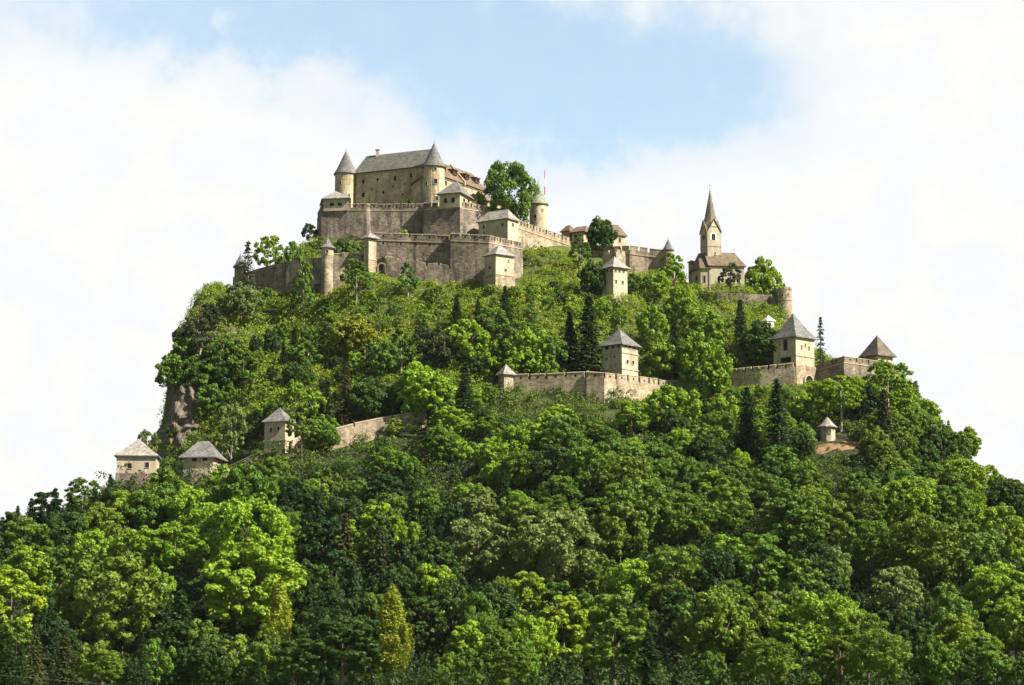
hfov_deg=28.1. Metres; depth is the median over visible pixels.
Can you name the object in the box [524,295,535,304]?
tree
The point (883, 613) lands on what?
broadleaf tree
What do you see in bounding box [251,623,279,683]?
broadleaf tree
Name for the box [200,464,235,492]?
tree
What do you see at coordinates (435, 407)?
tree
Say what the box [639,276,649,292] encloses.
tree
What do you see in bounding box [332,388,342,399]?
dense tree
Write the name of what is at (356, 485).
broadleaf tree
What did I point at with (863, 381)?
dense tree
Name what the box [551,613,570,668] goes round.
broadleaf tree
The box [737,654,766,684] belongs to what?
tree
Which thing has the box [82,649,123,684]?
broadleaf tree
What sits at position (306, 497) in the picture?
broadleaf tree
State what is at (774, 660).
broadleaf tree
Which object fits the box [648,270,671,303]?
tree
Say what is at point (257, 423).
tree
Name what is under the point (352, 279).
airy tree
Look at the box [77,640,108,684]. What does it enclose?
tree
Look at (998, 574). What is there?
broadleaf tree
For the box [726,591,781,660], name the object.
broadleaf tree
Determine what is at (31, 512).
spruce tree
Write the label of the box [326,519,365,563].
broadleaf tree
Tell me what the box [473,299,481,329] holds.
spruce tree
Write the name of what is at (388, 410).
tree
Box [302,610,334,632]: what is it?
broadleaf tree
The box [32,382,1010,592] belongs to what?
ground cover
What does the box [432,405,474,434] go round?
broadleaf tree
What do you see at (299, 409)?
tree
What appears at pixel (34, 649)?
spruce tree
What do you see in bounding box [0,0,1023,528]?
sky
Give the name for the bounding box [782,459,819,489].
broadleaf tree
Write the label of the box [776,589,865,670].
broadleaf tree
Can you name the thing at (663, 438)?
dense tree
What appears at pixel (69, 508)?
spruce tree
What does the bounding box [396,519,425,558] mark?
broadleaf tree
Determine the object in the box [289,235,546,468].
shrubbery
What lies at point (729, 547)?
broadleaf tree
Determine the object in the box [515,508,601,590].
broadleaf tree
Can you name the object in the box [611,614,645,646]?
broadleaf tree
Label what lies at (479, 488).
dense tree
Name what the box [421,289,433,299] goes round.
tree
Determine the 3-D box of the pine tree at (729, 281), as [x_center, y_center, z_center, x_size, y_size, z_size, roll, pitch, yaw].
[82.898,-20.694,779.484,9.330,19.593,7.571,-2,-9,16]
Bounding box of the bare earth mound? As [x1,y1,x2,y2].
[815,441,859,453]
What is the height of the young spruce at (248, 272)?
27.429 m
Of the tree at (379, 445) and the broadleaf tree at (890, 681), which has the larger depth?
the tree at (379, 445)
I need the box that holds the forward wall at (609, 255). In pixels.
[602,249,625,264]
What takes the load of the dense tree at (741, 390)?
on the ground at (475, 468)
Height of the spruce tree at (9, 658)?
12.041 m
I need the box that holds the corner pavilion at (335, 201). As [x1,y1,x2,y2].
[319,191,350,211]
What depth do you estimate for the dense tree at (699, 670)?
446.50 m
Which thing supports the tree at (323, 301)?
on the ground at (475, 468)
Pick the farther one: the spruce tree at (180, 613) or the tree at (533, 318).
the tree at (533, 318)
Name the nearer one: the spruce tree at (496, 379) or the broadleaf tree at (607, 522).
the broadleaf tree at (607, 522)
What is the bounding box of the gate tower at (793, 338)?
[769,314,817,386]
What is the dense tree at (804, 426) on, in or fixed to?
on the ground at (475, 468)
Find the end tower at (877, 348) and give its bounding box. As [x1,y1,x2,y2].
[858,336,896,363]
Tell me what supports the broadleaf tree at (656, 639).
on the ground at (475, 468)
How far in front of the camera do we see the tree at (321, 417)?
680.83 m
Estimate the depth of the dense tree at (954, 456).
672.74 m
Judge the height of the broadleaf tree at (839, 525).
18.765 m
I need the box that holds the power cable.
[0,675,110,684]
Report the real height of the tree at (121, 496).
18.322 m
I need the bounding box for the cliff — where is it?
[164,383,201,457]
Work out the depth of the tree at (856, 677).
436.39 m
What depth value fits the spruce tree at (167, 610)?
499.29 m
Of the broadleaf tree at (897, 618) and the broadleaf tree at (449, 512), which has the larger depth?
the broadleaf tree at (449, 512)
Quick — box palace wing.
[444,164,485,195]
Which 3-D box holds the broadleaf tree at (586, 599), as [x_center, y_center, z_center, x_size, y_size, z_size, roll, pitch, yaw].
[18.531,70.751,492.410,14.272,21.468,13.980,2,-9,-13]
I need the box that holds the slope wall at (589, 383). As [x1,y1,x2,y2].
[513,371,707,403]
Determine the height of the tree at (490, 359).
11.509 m
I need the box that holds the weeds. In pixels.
[822,433,861,458]
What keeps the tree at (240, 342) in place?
on the ground at (475, 468)
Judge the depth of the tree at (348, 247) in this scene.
784.41 m
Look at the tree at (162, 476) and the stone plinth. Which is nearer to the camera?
the tree at (162, 476)
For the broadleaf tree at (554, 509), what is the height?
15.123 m
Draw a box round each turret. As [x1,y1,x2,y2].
[233,251,246,283]
[319,237,335,295]
[360,232,380,272]
[495,365,516,395]
[662,240,673,266]
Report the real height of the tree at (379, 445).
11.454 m
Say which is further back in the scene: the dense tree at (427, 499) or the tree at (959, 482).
the tree at (959, 482)
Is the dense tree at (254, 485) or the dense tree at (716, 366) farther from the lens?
the dense tree at (716, 366)
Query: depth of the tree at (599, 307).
744.83 m
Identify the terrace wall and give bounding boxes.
[603,298,636,303]
[695,291,777,306]
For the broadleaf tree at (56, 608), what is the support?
on the ground at (475, 468)
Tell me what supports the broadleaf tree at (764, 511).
on the ground at (475, 468)
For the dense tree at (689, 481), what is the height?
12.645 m
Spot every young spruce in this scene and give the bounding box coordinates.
[239,240,260,299]
[815,317,828,363]
[914,381,920,404]
[945,420,951,451]
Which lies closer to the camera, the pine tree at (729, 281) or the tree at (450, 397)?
the tree at (450, 397)
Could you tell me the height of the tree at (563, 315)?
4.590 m
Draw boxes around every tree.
[0,511,31,545]
[0,514,57,570]
[0,536,14,564]
[0,544,55,613]
[0,568,47,631]
[0,619,35,674]
[0,620,21,666]
[0,634,6,669]
[0,636,18,684]
[12,642,28,684]
[15,505,20,522]
[24,498,37,521]
[24,524,47,542]
[24,628,50,684]
[25,620,46,669]
[28,491,62,521]
[29,596,58,630]
[31,545,74,603]
[35,504,46,524]
[37,604,61,624]
[38,511,93,567]
[38,616,63,634]
[39,605,46,669]
[39,620,79,669]
[41,604,54,676]
[44,488,65,545]
[46,623,61,684]
[47,628,77,684]
[50,551,168,650]
[52,526,74,558]
[54,620,82,654]
[62,496,75,522]
[62,528,112,574]
[64,477,102,512]
[64,594,90,646]
[76,644,90,684]
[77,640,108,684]
[80,501,130,544]
[80,509,103,525]
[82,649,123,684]
[89,600,96,647]
[92,489,99,505]
[98,658,129,684]
[99,487,123,506]
[104,474,114,504]
[107,525,162,578]
[110,488,146,528]
[113,597,133,653]
[120,484,171,530]
[130,636,152,684]
[131,632,176,684]
[134,465,189,512]
[135,602,154,650]
[137,429,161,464]
[137,637,176,684]
[145,520,209,576]
[147,602,176,644]
[148,572,176,627]
[154,370,169,398]
[155,353,186,393]
[161,590,207,684]
[161,601,172,645]
[161,620,195,682]
[163,424,178,437]
[165,484,215,532]
[168,592,173,614]
[169,336,197,360]
[172,323,187,344]
[173,358,211,388]
[174,646,194,684]
[176,579,215,638]
[185,362,217,393]
[185,502,243,558]
[185,636,233,684]
[186,618,218,652]
[187,317,212,356]
[192,407,202,421]
[194,383,226,420]
[194,626,221,648]
[195,344,225,372]
[199,303,221,331]
[199,495,295,586]
[199,537,307,640]
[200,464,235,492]
[208,334,239,362]
[209,362,240,390]
[211,462,280,533]
[214,403,247,468]
[215,573,244,635]
[221,383,237,404]
[221,634,247,681]
[223,281,265,325]
[223,338,248,361]
[226,350,261,387]
[231,642,275,684]
[231,654,275,684]
[247,378,252,399]
[248,651,263,684]
[249,334,263,352]
[250,316,265,328]
[250,347,264,366]
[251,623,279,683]
[252,235,283,265]
[252,419,261,436]
[255,402,266,417]
[258,289,264,297]
[258,401,291,430]
[258,453,290,475]
[259,383,272,398]
[260,505,300,535]
[261,511,309,550]
[262,287,272,298]
[262,331,282,355]
[262,399,275,410]
[262,581,296,670]
[263,328,277,343]
[266,365,279,381]
[266,638,324,684]
[270,474,279,485]
[273,323,289,337]
[275,322,289,340]
[276,474,304,493]
[276,478,295,501]
[276,478,313,511]
[278,342,288,365]
[279,489,294,537]
[281,361,305,382]
[281,627,305,682]
[282,240,303,261]
[285,412,320,467]
[286,327,298,350]
[286,345,300,361]
[286,379,303,402]
[289,586,323,634]
[290,255,314,316]
[290,297,301,308]
[291,487,326,520]
[292,611,338,670]
[293,322,307,341]
[293,478,331,501]
[295,401,309,419]
[295,423,309,436]
[296,342,323,365]
[296,518,343,568]
[296,615,382,684]
[298,489,326,560]
[299,558,315,596]
[299,564,337,608]
[300,387,326,419]
[301,223,318,239]
[301,359,314,379]
[301,368,316,387]
[301,578,314,632]
[301,601,325,684]
[302,327,317,342]
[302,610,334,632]
[305,418,340,451]
[306,342,323,359]
[306,591,336,684]
[307,397,320,416]
[311,415,324,420]
[312,284,320,291]
[313,335,324,345]
[314,468,341,504]
[316,299,326,307]
[316,304,330,316]
[316,580,344,610]
[317,400,331,416]
[318,377,332,390]
[319,321,331,337]
[319,487,325,503]
[319,549,363,598]
[322,418,340,428]
[323,384,331,401]
[323,413,334,422]
[323,496,368,535]
[323,589,343,614]
[324,311,336,322]
[324,322,350,340]
[324,557,350,589]
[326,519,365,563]
[328,313,378,362]
[328,608,358,665]
[329,355,343,368]
[329,663,338,684]
[331,623,367,684]
[332,240,346,256]
[332,366,360,425]
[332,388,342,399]
[332,513,363,595]
[335,368,350,381]
[338,480,363,503]
[339,258,371,305]
[339,477,369,506]
[342,594,386,635]
[344,242,361,255]
[344,351,365,378]
[345,576,366,598]
[346,491,357,520]
[346,515,356,551]
[346,619,368,684]
[347,378,387,420]
[348,562,360,598]
[352,340,375,367]
[356,592,390,634]
[356,619,395,675]
[358,502,400,560]
[360,622,389,684]
[361,513,397,567]
[362,473,403,507]
[363,570,401,627]
[364,376,383,389]
[364,587,384,594]
[365,290,375,300]
[366,493,407,524]
[367,319,375,327]
[367,530,391,581]
[368,584,414,684]
[369,300,380,309]
[369,341,400,378]
[369,446,403,475]
[370,437,394,459]
[376,321,390,332]
[379,288,391,298]
[382,638,395,684]
[383,385,401,406]
[383,402,400,417]
[383,540,390,569]
[385,418,404,437]
[385,565,423,653]
[387,305,398,315]
[387,327,416,375]
[387,564,404,591]
[389,539,420,570]
[391,452,425,490]
[393,360,457,417]
[394,643,417,684]
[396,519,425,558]
[396,549,438,593]
[398,262,419,299]
[400,199,415,207]
[400,596,446,671]
[402,340,414,352]
[403,486,444,523]
[403,572,434,616]
[405,479,417,521]
[413,332,426,354]
[413,601,438,643]
[414,313,427,324]
[414,322,429,342]
[414,563,460,650]
[417,512,437,556]
[417,536,460,581]
[420,326,458,371]
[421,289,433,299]
[423,423,461,460]
[426,322,435,330]
[428,286,436,292]
[428,294,441,306]
[430,578,467,646]
[431,402,448,421]
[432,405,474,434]
[432,651,461,684]
[434,311,441,318]
[434,503,464,537]
[434,525,444,557]
[435,285,444,294]
[435,668,452,684]
[436,391,455,405]
[438,302,446,308]
[443,318,490,364]
[443,512,510,587]
[443,572,468,610]
[443,619,488,664]
[446,295,463,331]
[446,375,459,395]
[446,439,473,459]
[447,363,479,426]
[451,482,474,503]
[452,649,482,684]
[457,488,499,520]
[457,590,502,636]
[458,290,465,298]
[465,611,500,669]
[467,483,496,498]
[468,324,481,342]
[468,355,484,377]
[469,387,487,408]
[470,420,481,442]
[471,436,513,468]
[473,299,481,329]
[474,587,521,656]
[475,160,539,222]
[475,407,492,419]
[475,413,505,437]
[476,191,483,204]
[476,306,509,342]
[477,626,512,684]
[478,582,518,618]
[479,383,499,404]
[480,352,502,376]
[480,457,505,492]
[484,284,494,294]
[486,575,516,599]
[488,326,521,366]
[489,300,499,306]
[489,646,534,684]
[490,670,510,684]
[493,370,498,386]
[493,613,536,647]
[494,471,511,517]
[495,420,540,452]
[495,487,519,504]
[495,491,533,517]
[497,285,515,331]
[497,449,542,494]
[497,497,549,540]
[501,636,541,684]
[502,540,540,585]
[503,344,535,377]
[507,299,520,310]
[508,286,521,298]
[509,308,521,318]
[509,570,547,614]
[509,614,560,673]
[512,326,550,369]
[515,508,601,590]
[515,612,543,633]
[517,418,545,431]
[523,284,535,292]
[523,307,537,319]
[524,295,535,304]
[526,286,538,298]
[526,443,581,494]
[528,323,537,332]
[529,594,593,681]
[530,316,536,324]
[531,353,559,378]
[531,432,554,457]
[533,495,569,524]
[534,410,563,432]
[535,415,592,460]
[536,475,583,511]
[540,285,548,295]
[540,580,576,635]
[541,336,568,367]
[541,528,578,580]
[542,297,554,311]
[542,404,578,426]
[543,312,551,319]
[543,506,571,534]
[546,281,559,290]
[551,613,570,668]
[554,287,567,295]
[554,292,565,305]
[554,441,624,507]
[556,280,565,289]
[558,311,566,321]
[558,312,583,367]
[560,592,610,675]
[562,302,578,313]
[564,291,577,304]
[564,430,586,442]
[565,295,603,376]
[565,497,613,538]
[568,236,591,269]
[575,309,582,317]
[576,259,605,294]
[576,554,615,594]
[577,291,585,299]
[580,447,608,473]
[581,591,649,684]
[583,292,593,302]
[584,420,606,444]
[586,216,618,250]
[590,502,648,563]
[593,477,677,541]
[594,426,620,443]
[595,297,612,315]
[596,454,656,499]
[599,437,633,457]
[600,558,662,607]
[608,299,620,311]
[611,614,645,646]
[612,308,628,324]
[614,605,662,668]
[615,399,649,436]
[624,437,644,456]
[626,446,649,469]
[627,273,643,295]
[630,632,669,684]
[634,500,679,538]
[634,543,709,625]
[635,305,670,343]
[638,449,654,466]
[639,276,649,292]
[640,457,677,486]
[641,384,682,430]
[642,438,662,450]
[643,294,657,304]
[643,435,653,443]
[646,341,680,380]
[646,443,684,468]
[647,544,676,583]
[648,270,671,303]
[652,433,672,446]
[655,328,665,340]
[655,490,717,546]
[656,587,696,655]
[659,344,666,358]
[659,408,688,433]
[660,252,686,286]
[661,318,682,379]
[663,283,698,330]
[665,476,699,494]
[665,483,696,513]
[666,387,702,423]
[667,427,689,442]
[670,592,761,662]
[672,429,699,456]
[674,457,706,481]
[676,330,732,397]
[677,340,685,349]
[684,420,701,435]
[686,433,725,464]
[687,306,730,344]
[687,493,721,518]
[689,461,708,479]
[692,550,714,589]
[693,421,728,450]
[693,470,729,497]
[694,546,746,592]
[694,658,730,684]
[696,410,735,435]
[698,378,710,420]
[699,485,753,547]
[699,651,727,684]
[701,566,727,590]
[702,584,749,663]
[702,585,736,629]
[703,460,728,481]
[705,465,747,490]
[707,393,739,429]
[709,534,744,555]
[712,580,758,627]
[714,545,738,579]
[717,262,741,302]
[717,479,754,513]
[723,386,740,400]
[723,435,735,453]
[724,455,748,478]
[726,579,741,587]
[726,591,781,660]
[727,350,745,372]
[727,389,741,404]
[728,299,749,355]
[729,651,765,684]
[730,418,746,444]
[730,448,754,468]
[731,532,787,597]
[732,386,765,456]
[733,601,775,637]
[734,319,778,367]
[736,396,745,407]
[736,482,760,502]
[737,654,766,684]
[739,386,751,396]
[741,468,772,493]
[741,637,795,684]
[744,256,785,294]
[746,543,774,582]
[749,418,776,445]
[751,473,792,506]
[753,460,789,481]
[754,385,768,399]
[754,405,766,416]
[756,378,800,464]
[756,408,772,427]
[756,500,789,535]
[758,445,799,471]
[759,488,825,555]
[761,301,768,309]
[768,481,800,497]
[769,554,802,598]
[769,591,791,604]
[769,672,788,684]
[771,622,813,675]
[773,413,795,429]
[776,558,830,593]
[776,586,827,671]
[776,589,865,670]
[780,388,793,401]
[780,489,817,520]
[780,542,842,591]
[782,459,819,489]
[785,426,815,459]
[788,422,815,443]
[789,392,824,421]
[795,422,815,435]
[796,497,853,543]
[798,484,833,514]
[801,472,832,501]
[805,379,835,421]
[805,671,821,684]
[809,581,832,619]
[809,660,838,684]
[812,546,851,579]
[818,375,862,431]
[819,635,864,684]
[820,556,849,593]
[824,605,836,661]
[828,582,858,618]
[829,382,842,389]
[834,396,851,416]
[834,662,864,684]
[835,610,877,631]
[837,485,888,523]
[838,471,880,507]
[839,519,897,589]
[842,612,889,684]
[846,532,874,550]
[846,627,912,684]
[848,407,864,415]
[849,377,863,396]
[852,375,866,388]
[855,385,880,419]
[857,469,888,501]
[859,426,893,466]
[862,359,913,408]
[865,440,898,466]
[866,408,909,431]
[870,565,925,611]
[871,610,888,627]
[872,389,899,450]
[872,454,912,477]
[875,377,892,386]
[875,477,937,526]
[882,468,923,505]
[882,665,902,684]
[884,609,915,668]
[885,512,970,599]
[887,431,919,457]
[889,386,919,415]
[889,610,925,678]
[890,407,919,431]
[893,448,921,471]
[901,622,939,673]
[904,405,936,423]
[907,425,931,448]
[908,384,920,398]
[910,638,960,684]
[911,411,940,439]
[912,439,940,466]
[914,600,936,640]
[915,477,937,501]
[917,461,944,484]
[919,399,942,422]
[919,485,975,524]
[923,425,959,460]
[923,464,963,496]
[924,519,1005,598]
[925,582,959,614]
[929,593,984,643]
[933,613,973,648]
[937,420,945,429]
[938,662,969,684]
[939,435,951,452]
[943,452,951,460]
[943,457,987,494]
[943,599,974,629]
[945,452,962,460]
[945,477,967,486]
[947,650,975,684]
[951,489,987,518]
[951,630,1001,670]
[955,426,981,458]
[957,435,972,458]
[960,560,1023,619]
[960,636,1001,683]
[972,502,1023,567]
[975,650,1015,684]
[976,478,985,492]
[979,464,1004,487]
[984,475,1023,533]
[985,595,1023,658]
[992,558,1023,618]
[992,654,1019,684]
[1011,656,1023,684]
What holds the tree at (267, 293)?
on the ground at (475, 468)
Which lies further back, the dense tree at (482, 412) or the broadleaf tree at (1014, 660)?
the dense tree at (482, 412)
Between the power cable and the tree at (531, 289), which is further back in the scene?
the tree at (531, 289)
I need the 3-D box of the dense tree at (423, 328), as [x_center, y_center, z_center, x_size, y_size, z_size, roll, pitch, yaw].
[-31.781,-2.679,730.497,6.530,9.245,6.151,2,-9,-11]
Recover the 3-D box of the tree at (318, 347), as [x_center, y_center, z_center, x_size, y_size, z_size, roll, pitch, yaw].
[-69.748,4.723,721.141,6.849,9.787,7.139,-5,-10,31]
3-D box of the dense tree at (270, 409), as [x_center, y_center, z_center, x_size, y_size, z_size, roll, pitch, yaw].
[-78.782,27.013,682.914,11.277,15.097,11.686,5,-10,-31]
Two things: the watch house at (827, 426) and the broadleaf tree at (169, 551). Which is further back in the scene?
the watch house at (827, 426)
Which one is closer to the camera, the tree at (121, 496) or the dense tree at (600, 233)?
the tree at (121, 496)
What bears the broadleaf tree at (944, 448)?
on the ground at (475, 468)
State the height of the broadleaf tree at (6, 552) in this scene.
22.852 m
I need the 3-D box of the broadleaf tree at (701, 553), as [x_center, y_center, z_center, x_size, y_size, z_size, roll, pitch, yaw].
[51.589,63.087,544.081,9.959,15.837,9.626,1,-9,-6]
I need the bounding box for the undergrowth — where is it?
[80,237,975,509]
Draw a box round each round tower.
[334,151,355,207]
[422,144,445,206]
[529,182,548,232]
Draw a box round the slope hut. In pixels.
[762,315,774,328]
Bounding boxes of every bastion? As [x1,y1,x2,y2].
[317,202,500,237]
[449,233,522,284]
[777,287,791,318]
[814,356,877,385]
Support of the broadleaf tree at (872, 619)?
on the ground at (475, 468)
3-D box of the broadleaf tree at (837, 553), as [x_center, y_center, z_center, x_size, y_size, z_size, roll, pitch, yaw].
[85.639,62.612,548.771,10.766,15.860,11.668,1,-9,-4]
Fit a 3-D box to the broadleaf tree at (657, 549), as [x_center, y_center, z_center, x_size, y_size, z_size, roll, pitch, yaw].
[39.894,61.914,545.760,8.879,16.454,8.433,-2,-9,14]
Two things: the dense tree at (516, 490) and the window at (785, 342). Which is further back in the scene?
the window at (785, 342)
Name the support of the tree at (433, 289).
on the ground at (475, 468)
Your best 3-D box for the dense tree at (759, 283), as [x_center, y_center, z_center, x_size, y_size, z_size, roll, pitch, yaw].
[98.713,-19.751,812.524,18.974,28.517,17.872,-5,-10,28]
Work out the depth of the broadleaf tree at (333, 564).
538.46 m
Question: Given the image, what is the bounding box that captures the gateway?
[804,374,813,387]
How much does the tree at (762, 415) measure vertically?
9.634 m
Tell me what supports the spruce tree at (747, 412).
on the ground at (475, 468)
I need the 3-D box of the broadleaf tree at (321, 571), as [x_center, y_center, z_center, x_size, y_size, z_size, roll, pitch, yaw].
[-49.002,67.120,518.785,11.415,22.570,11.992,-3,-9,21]
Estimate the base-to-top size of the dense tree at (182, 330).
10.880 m
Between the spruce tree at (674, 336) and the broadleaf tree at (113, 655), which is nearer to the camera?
the broadleaf tree at (113, 655)
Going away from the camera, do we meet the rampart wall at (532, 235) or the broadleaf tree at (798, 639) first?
the broadleaf tree at (798, 639)
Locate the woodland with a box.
[0,437,1023,684]
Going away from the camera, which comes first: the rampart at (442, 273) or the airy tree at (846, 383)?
the airy tree at (846, 383)
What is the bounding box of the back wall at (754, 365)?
[741,353,773,371]
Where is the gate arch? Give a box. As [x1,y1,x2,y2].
[377,262,385,272]
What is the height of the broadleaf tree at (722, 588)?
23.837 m
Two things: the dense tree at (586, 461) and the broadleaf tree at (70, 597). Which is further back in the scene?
the dense tree at (586, 461)
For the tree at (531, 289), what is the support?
on the ground at (475, 468)
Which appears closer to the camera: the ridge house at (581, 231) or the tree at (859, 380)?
the tree at (859, 380)
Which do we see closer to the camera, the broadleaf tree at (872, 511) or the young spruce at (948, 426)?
the broadleaf tree at (872, 511)
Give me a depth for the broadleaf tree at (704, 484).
604.41 m
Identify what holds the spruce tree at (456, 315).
on the ground at (475, 468)
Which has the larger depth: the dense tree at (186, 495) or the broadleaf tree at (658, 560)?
the dense tree at (186, 495)
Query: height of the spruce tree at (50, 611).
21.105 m
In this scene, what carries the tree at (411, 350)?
on the ground at (475, 468)
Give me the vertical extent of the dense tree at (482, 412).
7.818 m
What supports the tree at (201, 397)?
on the ground at (475, 468)
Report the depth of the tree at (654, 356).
714.87 m
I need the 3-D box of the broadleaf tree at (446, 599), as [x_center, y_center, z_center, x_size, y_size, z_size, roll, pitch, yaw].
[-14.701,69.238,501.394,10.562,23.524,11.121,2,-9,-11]
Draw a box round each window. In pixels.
[710,232,716,239]
[780,356,791,363]
[783,339,787,350]
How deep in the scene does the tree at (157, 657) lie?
423.05 m
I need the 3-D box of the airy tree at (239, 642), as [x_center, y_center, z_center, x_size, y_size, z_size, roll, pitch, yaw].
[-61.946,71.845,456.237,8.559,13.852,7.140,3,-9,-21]
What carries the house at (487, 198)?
on the ground at (475, 468)
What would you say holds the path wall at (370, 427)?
on the ground at (475, 468)
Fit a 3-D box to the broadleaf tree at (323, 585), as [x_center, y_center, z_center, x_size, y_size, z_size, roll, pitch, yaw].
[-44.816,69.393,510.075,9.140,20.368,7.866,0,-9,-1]
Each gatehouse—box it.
[114,439,161,487]
[178,441,227,479]
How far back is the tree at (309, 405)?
690.41 m
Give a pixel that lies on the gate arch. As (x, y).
(379, 267)
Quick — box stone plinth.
[190,468,211,487]
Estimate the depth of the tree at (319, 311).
752.05 m
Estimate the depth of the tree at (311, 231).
816.37 m
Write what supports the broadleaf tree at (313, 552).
on the ground at (475, 468)
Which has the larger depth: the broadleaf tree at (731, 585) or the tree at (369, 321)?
the tree at (369, 321)
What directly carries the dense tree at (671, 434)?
on the ground at (475, 468)
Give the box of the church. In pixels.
[687,185,745,288]
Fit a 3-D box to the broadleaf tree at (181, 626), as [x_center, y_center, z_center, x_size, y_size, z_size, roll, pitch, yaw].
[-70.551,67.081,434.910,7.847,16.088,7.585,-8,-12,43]
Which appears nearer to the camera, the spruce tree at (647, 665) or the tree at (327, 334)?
the spruce tree at (647, 665)
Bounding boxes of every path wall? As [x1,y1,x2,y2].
[222,454,261,476]
[289,410,426,454]
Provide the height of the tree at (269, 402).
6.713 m
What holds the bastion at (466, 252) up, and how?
on the ground at (475, 468)
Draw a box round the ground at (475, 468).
[1,234,1022,684]
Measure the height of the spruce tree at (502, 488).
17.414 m
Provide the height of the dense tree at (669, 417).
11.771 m
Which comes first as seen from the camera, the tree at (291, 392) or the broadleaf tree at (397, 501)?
the broadleaf tree at (397, 501)
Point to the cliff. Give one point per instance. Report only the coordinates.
(183, 404)
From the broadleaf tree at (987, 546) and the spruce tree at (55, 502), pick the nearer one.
the broadleaf tree at (987, 546)
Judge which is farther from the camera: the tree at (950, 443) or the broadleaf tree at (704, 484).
the tree at (950, 443)
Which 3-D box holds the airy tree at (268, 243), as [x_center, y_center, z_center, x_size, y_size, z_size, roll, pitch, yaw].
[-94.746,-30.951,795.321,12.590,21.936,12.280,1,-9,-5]
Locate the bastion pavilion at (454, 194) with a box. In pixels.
[436,182,474,208]
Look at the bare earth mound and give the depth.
654.42 m
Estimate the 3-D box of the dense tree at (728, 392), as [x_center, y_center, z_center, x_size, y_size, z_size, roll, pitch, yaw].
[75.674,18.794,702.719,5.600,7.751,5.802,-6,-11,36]
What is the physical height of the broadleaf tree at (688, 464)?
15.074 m
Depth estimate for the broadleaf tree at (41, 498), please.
635.06 m
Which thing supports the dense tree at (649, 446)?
on the ground at (475, 468)
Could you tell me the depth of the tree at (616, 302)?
749.54 m
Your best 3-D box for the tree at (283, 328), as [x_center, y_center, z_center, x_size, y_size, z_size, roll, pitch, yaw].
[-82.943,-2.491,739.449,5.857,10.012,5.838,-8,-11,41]
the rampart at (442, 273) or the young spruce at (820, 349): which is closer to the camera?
the young spruce at (820, 349)
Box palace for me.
[353,149,430,207]
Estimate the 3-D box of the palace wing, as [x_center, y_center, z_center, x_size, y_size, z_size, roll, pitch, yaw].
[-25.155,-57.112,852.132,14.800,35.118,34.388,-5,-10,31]
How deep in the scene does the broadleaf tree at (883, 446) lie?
633.85 m
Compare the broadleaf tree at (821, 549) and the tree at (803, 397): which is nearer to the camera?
the broadleaf tree at (821, 549)
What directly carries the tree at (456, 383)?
on the ground at (475, 468)
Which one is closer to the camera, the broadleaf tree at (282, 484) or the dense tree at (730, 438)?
the broadleaf tree at (282, 484)
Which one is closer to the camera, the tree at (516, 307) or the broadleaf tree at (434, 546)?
the broadleaf tree at (434, 546)
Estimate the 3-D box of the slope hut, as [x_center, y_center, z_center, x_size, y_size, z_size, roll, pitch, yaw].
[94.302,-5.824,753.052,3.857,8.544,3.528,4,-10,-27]
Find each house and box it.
[471,193,500,207]
[476,209,519,240]
[482,245,516,290]
[560,225,573,240]
[568,226,588,242]
[607,224,627,249]
[817,417,837,440]
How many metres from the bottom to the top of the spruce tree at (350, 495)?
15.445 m
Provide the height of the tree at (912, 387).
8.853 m
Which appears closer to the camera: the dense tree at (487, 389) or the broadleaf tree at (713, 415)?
the broadleaf tree at (713, 415)
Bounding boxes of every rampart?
[376,233,449,265]
[377,256,466,283]
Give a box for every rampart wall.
[233,258,321,294]
[333,253,363,288]
[517,221,569,249]
[569,241,613,257]
[613,245,662,273]
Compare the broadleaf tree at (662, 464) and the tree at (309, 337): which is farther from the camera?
the tree at (309, 337)
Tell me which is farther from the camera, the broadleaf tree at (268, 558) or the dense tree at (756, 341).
the dense tree at (756, 341)
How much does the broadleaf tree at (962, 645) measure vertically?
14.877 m
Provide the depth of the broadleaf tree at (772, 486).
600.83 m
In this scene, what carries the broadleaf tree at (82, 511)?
on the ground at (475, 468)
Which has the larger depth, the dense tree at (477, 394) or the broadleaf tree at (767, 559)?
the dense tree at (477, 394)
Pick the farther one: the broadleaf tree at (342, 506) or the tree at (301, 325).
the tree at (301, 325)
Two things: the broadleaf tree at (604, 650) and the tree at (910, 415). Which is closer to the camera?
the broadleaf tree at (604, 650)
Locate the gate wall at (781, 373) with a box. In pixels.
[715,363,794,393]
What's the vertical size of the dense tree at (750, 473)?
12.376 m
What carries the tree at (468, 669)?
on the ground at (475, 468)
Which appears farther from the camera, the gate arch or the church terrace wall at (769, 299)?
the church terrace wall at (769, 299)
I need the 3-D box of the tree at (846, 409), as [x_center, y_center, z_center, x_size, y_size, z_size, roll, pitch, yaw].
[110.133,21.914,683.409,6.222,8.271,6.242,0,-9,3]
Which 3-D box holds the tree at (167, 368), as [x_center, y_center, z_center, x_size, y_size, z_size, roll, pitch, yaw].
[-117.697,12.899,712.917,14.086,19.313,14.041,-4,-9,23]
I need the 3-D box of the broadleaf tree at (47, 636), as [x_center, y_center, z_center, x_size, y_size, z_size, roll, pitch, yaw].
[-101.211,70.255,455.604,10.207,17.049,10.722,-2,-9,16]
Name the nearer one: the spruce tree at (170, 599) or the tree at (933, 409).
the spruce tree at (170, 599)
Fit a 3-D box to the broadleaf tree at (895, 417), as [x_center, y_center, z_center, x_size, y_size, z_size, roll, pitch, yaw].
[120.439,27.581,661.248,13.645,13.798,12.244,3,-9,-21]
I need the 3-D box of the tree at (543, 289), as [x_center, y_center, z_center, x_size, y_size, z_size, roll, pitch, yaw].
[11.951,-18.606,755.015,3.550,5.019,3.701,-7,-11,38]
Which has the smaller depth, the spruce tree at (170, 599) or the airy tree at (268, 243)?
the spruce tree at (170, 599)

